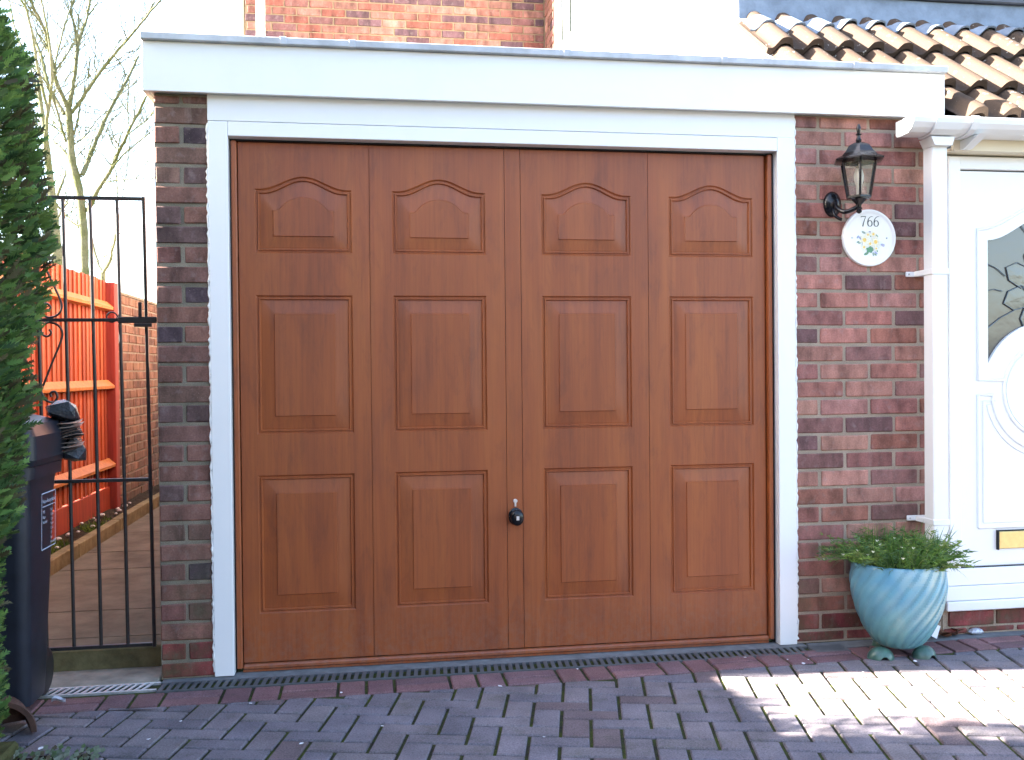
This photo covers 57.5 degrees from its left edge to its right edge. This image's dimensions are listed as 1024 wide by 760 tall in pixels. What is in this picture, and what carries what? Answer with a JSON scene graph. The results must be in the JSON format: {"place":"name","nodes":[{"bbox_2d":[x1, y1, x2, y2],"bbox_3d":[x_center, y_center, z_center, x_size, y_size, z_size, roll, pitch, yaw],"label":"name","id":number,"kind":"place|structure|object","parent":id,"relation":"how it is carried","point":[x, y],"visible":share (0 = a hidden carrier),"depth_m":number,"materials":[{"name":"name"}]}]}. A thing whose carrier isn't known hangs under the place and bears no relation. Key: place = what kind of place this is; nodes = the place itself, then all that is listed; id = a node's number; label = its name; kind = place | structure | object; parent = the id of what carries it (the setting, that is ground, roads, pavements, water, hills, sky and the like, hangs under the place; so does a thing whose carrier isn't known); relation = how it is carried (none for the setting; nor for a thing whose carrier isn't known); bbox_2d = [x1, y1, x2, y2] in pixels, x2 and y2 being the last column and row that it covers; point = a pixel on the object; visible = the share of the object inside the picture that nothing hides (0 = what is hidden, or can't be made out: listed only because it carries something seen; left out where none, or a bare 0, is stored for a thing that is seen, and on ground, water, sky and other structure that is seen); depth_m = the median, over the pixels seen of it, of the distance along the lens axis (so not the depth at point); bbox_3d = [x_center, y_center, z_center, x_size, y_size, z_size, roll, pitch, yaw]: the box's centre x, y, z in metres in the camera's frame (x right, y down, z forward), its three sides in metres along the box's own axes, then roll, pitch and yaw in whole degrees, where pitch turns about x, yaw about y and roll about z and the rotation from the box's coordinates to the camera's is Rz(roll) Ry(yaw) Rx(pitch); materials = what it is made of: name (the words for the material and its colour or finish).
{"place":"outdoors","nodes":[
{"label":"outdoors","id":0,"kind":"place"},
{"bbox_2d":[8,0,83,265],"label":"bare tree","id":1,"kind":"object","parent":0,"point":[57,253],"visible":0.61,"depth_m":10.78,"materials":[{"name":"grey plant"}]},
{"bbox_2d":[4,0,162,274],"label":"bare tree","id":2,"kind":"object","parent":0,"point":[69,111],"visible":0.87,"depth_m":11.87,"materials":[{"name":"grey plant"}]},
{"bbox_2d":[51,514,116,553],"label":"grass","id":3,"kind":"structure","parent":0,"point":[53,549],"depth_m":6.02,"materials":[{"name":"green plant"}]},
{"bbox_2d":[77,190,121,281],"bbox_3d":[-4.422,-0.467,10.205,0.906,3.304,0.241,0,1,41],"label":"bare tree","id":4,"kind":"object","parent":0,"point":[104,269],"visible":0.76,"depth_m":10.09,"materials":[{"name":"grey plant"}]},
{"bbox_2d":[48,507,160,646],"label":"path","id":5,"kind":"structure","parent":0,"point":[113,596],"depth_m":4.57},
{"bbox_2d":[52,484,158,552],"bbox_3d":[-2.973,0.970,7.218,0.205,0.027,7.410,-1,1,-9],"label":"soil bed","id":6,"kind":"object","parent":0,"point":[137,499],"visible":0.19,"depth_m":6.79,"materials":[{"name":"brown soil"}]},
{"bbox_2d":[0,261,120,539],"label":"timber fence","id":7,"kind":"object","parent":6,"relation":"on","point":[80,356],"visible":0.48,"depth_m":6.48,"materials":[{"name":"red wood"}]},
{"bbox_2d":[118,292,158,503],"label":"garden wall","id":8,"kind":"structure","parent":6,"relation":"on","point":[135,397],"depth_m":7.85,"materials":[{"name":"brick"}]},
{"bbox_2d":[0,0,236,302],"label":"sky","id":9,"kind":"structure","parent":0,"point":[218,17],"materials":[{"name":"white"}]},
{"bbox_2d":[0,647,1023,759],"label":"block paving driveway","id":10,"kind":"structure","parent":0,"point":[640,735],"depth_m":3.07,"materials":[{"name":"brick"}]},
{"bbox_2d":[0,741,18,759],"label":"stone block","id":11,"kind":"structure","parent":10,"relation":"on","point":[8,749],"depth_m":2.77,"materials":[{"name":"stone"}]},
{"bbox_2d":[1,695,36,731],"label":"terracotta pot","id":12,"kind":"object","parent":10,"relation":"on","point":[19,710],"visible":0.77,"depth_m":3.00,"materials":[{"name":"brown ceramic"}]},
{"bbox_2d":[0,0,60,737],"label":"conifer hedge","id":13,"kind":"object","parent":10,"relation":"on","point":[25,202],"visible":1,"depth_m":2.41,"materials":[{"name":"green plant"}]},
{"bbox_2d":[17,754,103,759],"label":"flowerbed soil","id":14,"kind":"structure","parent":10,"relation":"on","point":[89,755],"depth_m":2.81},
{"bbox_2d":[11,743,105,759],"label":"ground cover","id":15,"kind":"object","parent":14,"relation":"on","point":[58,754],"visible":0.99,"depth_m":2.80,"materials":[{"name":"green plant"}]},
{"bbox_2d":[867,647,893,660],"bbox_3d":[1.463,1.083,3.703,0.102,0.042,0.082,-1,1,-9],"label":"pot foot","id":16,"kind":"object","parent":10,"relation":"on","point":[878,653],"visible":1,"depth_m":3.68},
{"bbox_2d":[911,645,935,659],"bbox_3d":[1.641,1.081,3.717,0.102,0.042,0.082,-1,1,-9],"label":"pot foot","id":17,"kind":"object","parent":10,"relation":"on","point":[924,652],"visible":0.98,"depth_m":3.69},
{"bbox_2d":[0,635,1023,759],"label":"driveway base","id":18,"kind":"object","parent":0,"point":[614,679],"depth_m":3.25,"materials":[{"name":"brick"}]},
{"bbox_2d":[0,414,66,706],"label":"wheelie bin","id":19,"kind":"object","parent":18,"relation":"on","point":[29,657],"visible":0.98,"depth_m":3.17,"materials":[{"name":"black plastic"}]},
{"bbox_2d":[45,399,86,461],"bbox_3d":[-1.631,0.187,3.412,0.135,0.232,0.115,-1,1,-9],"label":"crumpled bag","id":20,"kind":"object","parent":19,"relation":"on","point":[64,412],"visible":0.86,"depth_m":3.39,"materials":[{"name":"black plastic"}]},
{"bbox_2d":[50,666,161,687],"bbox_3d":[-1.946,1.151,3.498,1.225,0.034,0.186,-1,1,-9],"label":"concrete apron","id":21,"kind":"object","parent":18,"relation":"on","point":[105,676],"visible":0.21,"depth_m":3.55,"materials":[{"name":"grey concrete"}]},
{"bbox_2d":[38,642,850,698],"bbox_3d":[-0.582,1.163,3.592,3.950,0.082,0.186,-1,1,-9],"label":"drainage channel","id":22,"kind":"object","parent":18,"relation":"in","point":[437,666],"visible":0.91,"depth_m":3.63,"materials":[{"name":"metal"}]},
{"bbox_2d":[26,635,1023,714],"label":"red paving edge","id":23,"kind":"object","parent":18,"relation":"on","point":[316,690],"visible":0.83,"depth_m":3.48,"materials":[{"name":"concrete"}]},
{"bbox_2d":[51,696,65,701],"bbox_3d":[-1.593,1.124,3.280,0.035,0.023,0.037,0,1,29],"label":"paper scrap","id":24,"kind":"object","parent":23,"relation":"on","point":[58,698],"visible":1,"depth_m":3.28,"materials":[{"name":"white paper"}]},
{"bbox_2d":[872,640,884,646],"bbox_3d":[1.546,1.080,3.873,0.104,0.042,0.080,-1,1,-9],"label":"pot foot","id":25,"kind":"object","parent":23,"relation":"on","point":[875,643],"visible":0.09,"depth_m":3.85},
{"bbox_2d":[849,562,947,648],"bbox_3d":[1.559,0.899,3.772,0.370,0.337,0.370,-1,1,-9],"label":"plant pot","id":26,"kind":"object","parent":25,"relation":"on","point":[895,608],"visible":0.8,"depth_m":3.64,"materials":[{"name":"teal ceramic"}]},
{"bbox_2d":[816,521,964,578],"bbox_3d":[1.521,0.670,3.736,0.546,0.197,0.470,-1,1,-9],"label":"potted plant","id":27,"kind":"object","parent":26,"relation":"in","point":[877,553],"visible":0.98,"depth_m":3.70,"materials":[{"name":"green plant"}]},
{"bbox_2d":[890,525,979,571],"bbox_3d":[1.703,0.675,3.772,0.238,0.200,0.454,-1,1,-9],"label":"potted plant","id":28,"kind":"object","parent":26,"relation":"in","point":[954,555],"visible":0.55,"depth_m":3.69,"materials":[{"name":"green plant"}]},
{"bbox_2d":[139,31,947,678],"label":"garage","id":29,"kind":"structure","parent":18,"relation":"on","point":[467,351],"depth_m":3.75,"materials":[{"name":"brick"}]},
{"bbox_2d":[9,195,156,650],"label":"iron gate","id":30,"kind":"structure","parent":29,"relation":"attached to","point":[146,321],"depth_m":3.57,"materials":[{"name":"black metal"}]},
{"bbox_2d":[229,139,775,671],"bbox_3d":[0.012,0.090,3.761,2.200,2.052,0.120,-1,1,-9],"label":"garage door","id":31,"kind":"structure","parent":29,"relation":"in","point":[489,401],"depth_m":3.75,"materials":[{"name":"brown wood"}]},
{"bbox_2d":[823,124,883,220],"bbox_3d":[1.408,-0.850,3.808,0.211,0.383,0.221,-1,1,-9],"label":"wall lantern","id":32,"kind":"object","parent":29,"relation":"attached to","point":[858,153],"depth_m":3.78,"materials":[{"name":"black paint"}]},
{"bbox_2d":[841,209,895,266],"bbox_3d":[1.504,-0.598,3.932,0.241,0.241,0.016,-1,1,-9],"label":"house number plaque","id":33,"kind":"object","parent":29,"relation":"attached to","point":[868,237],"visible":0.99,"depth_m":3.93,"materials":[{"name":"white ceramic"}]},
{"bbox_2d":[236,0,1023,633],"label":"house","id":34,"kind":"structure","parent":18,"relation":"on","point":[972,148],"depth_m":4.06,"materials":[{"name":"brick"}]},
{"bbox_2d":[555,0,576,49],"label":"window","id":35,"kind":"structure","parent":34,"relation":"in","point":[565,10],"depth_m":8.62,"materials":[{"name":"white plastic"}]},
{"bbox_2d":[960,171,1023,565],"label":"front door","id":36,"kind":"structure","parent":34,"relation":"in","point":[991,203],"depth_m":4.05,"materials":[{"name":"white plastic"}]},
{"bbox_2d":[806,630,1023,647],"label":"concrete haunch","id":37,"kind":"object","parent":18,"relation":"on","point":[857,643],"visible":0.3,"depth_m":3.96,"materials":[{"name":"grey concrete"}]},
{"bbox_2d":[932,625,939,638],"bbox_3d":[1.788,1.060,3.953,0.065,0.069,0.016,-1,1,-9],"label":"white card","id":38,"kind":"object","parent":37,"relation":"on","point":[935,633],"visible":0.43,"depth_m":3.95,"materials":[{"name":"white paper"}]},
{"bbox_2d":[938,631,951,636],"bbox_3d":[1.842,1.083,3.976,0.047,0.023,0.050,-1,1,-9],"label":"fallen leaf","id":39,"kind":"object","parent":37,"relation":"on","point":[946,635],"visible":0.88,"depth_m":3.97,"materials":[{"name":"brown plant"}]},
{"bbox_2d":[941,630,958,634],"bbox_3d":[1.874,1.084,3.996,0.067,0.023,0.070,0,1,34],"label":"fallen leaf","id":40,"kind":"object","parent":37,"relation":"on","point":[943,633],"visible":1,"depth_m":3.99,"materials":[{"name":"brown plant"}]},
{"bbox_2d":[968,628,983,634],"bbox_3d":[1.997,1.083,4.018,0.074,0.035,0.034,-1,1,-9],"label":"crumpled wrapper","id":41,"kind":"object","parent":37,"relation":"on","point":[976,631],"visible":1,"depth_m":4.01,"materials":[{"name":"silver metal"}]},
{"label":"path bedding","id":42,"kind":"structure","parent":0,"visible":0},
{"bbox_2d":[50,492,158,575],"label":"path kerb","id":43,"kind":"structure","parent":42,"relation":"on","point":[83,545],"depth_m":5.91,"materials":[{"name":"brown wood"}]},
{"bbox_2d":[52,644,161,671],"bbox_3d":[-1.964,1.105,3.605,1.225,0.103,0.030,-1,1,-9],"label":"path step","id":44,"kind":"object","parent":42,"relation":"on","point":[106,658],"depth_m":3.65,"materials":[{"name":"concrete"}]}
]}

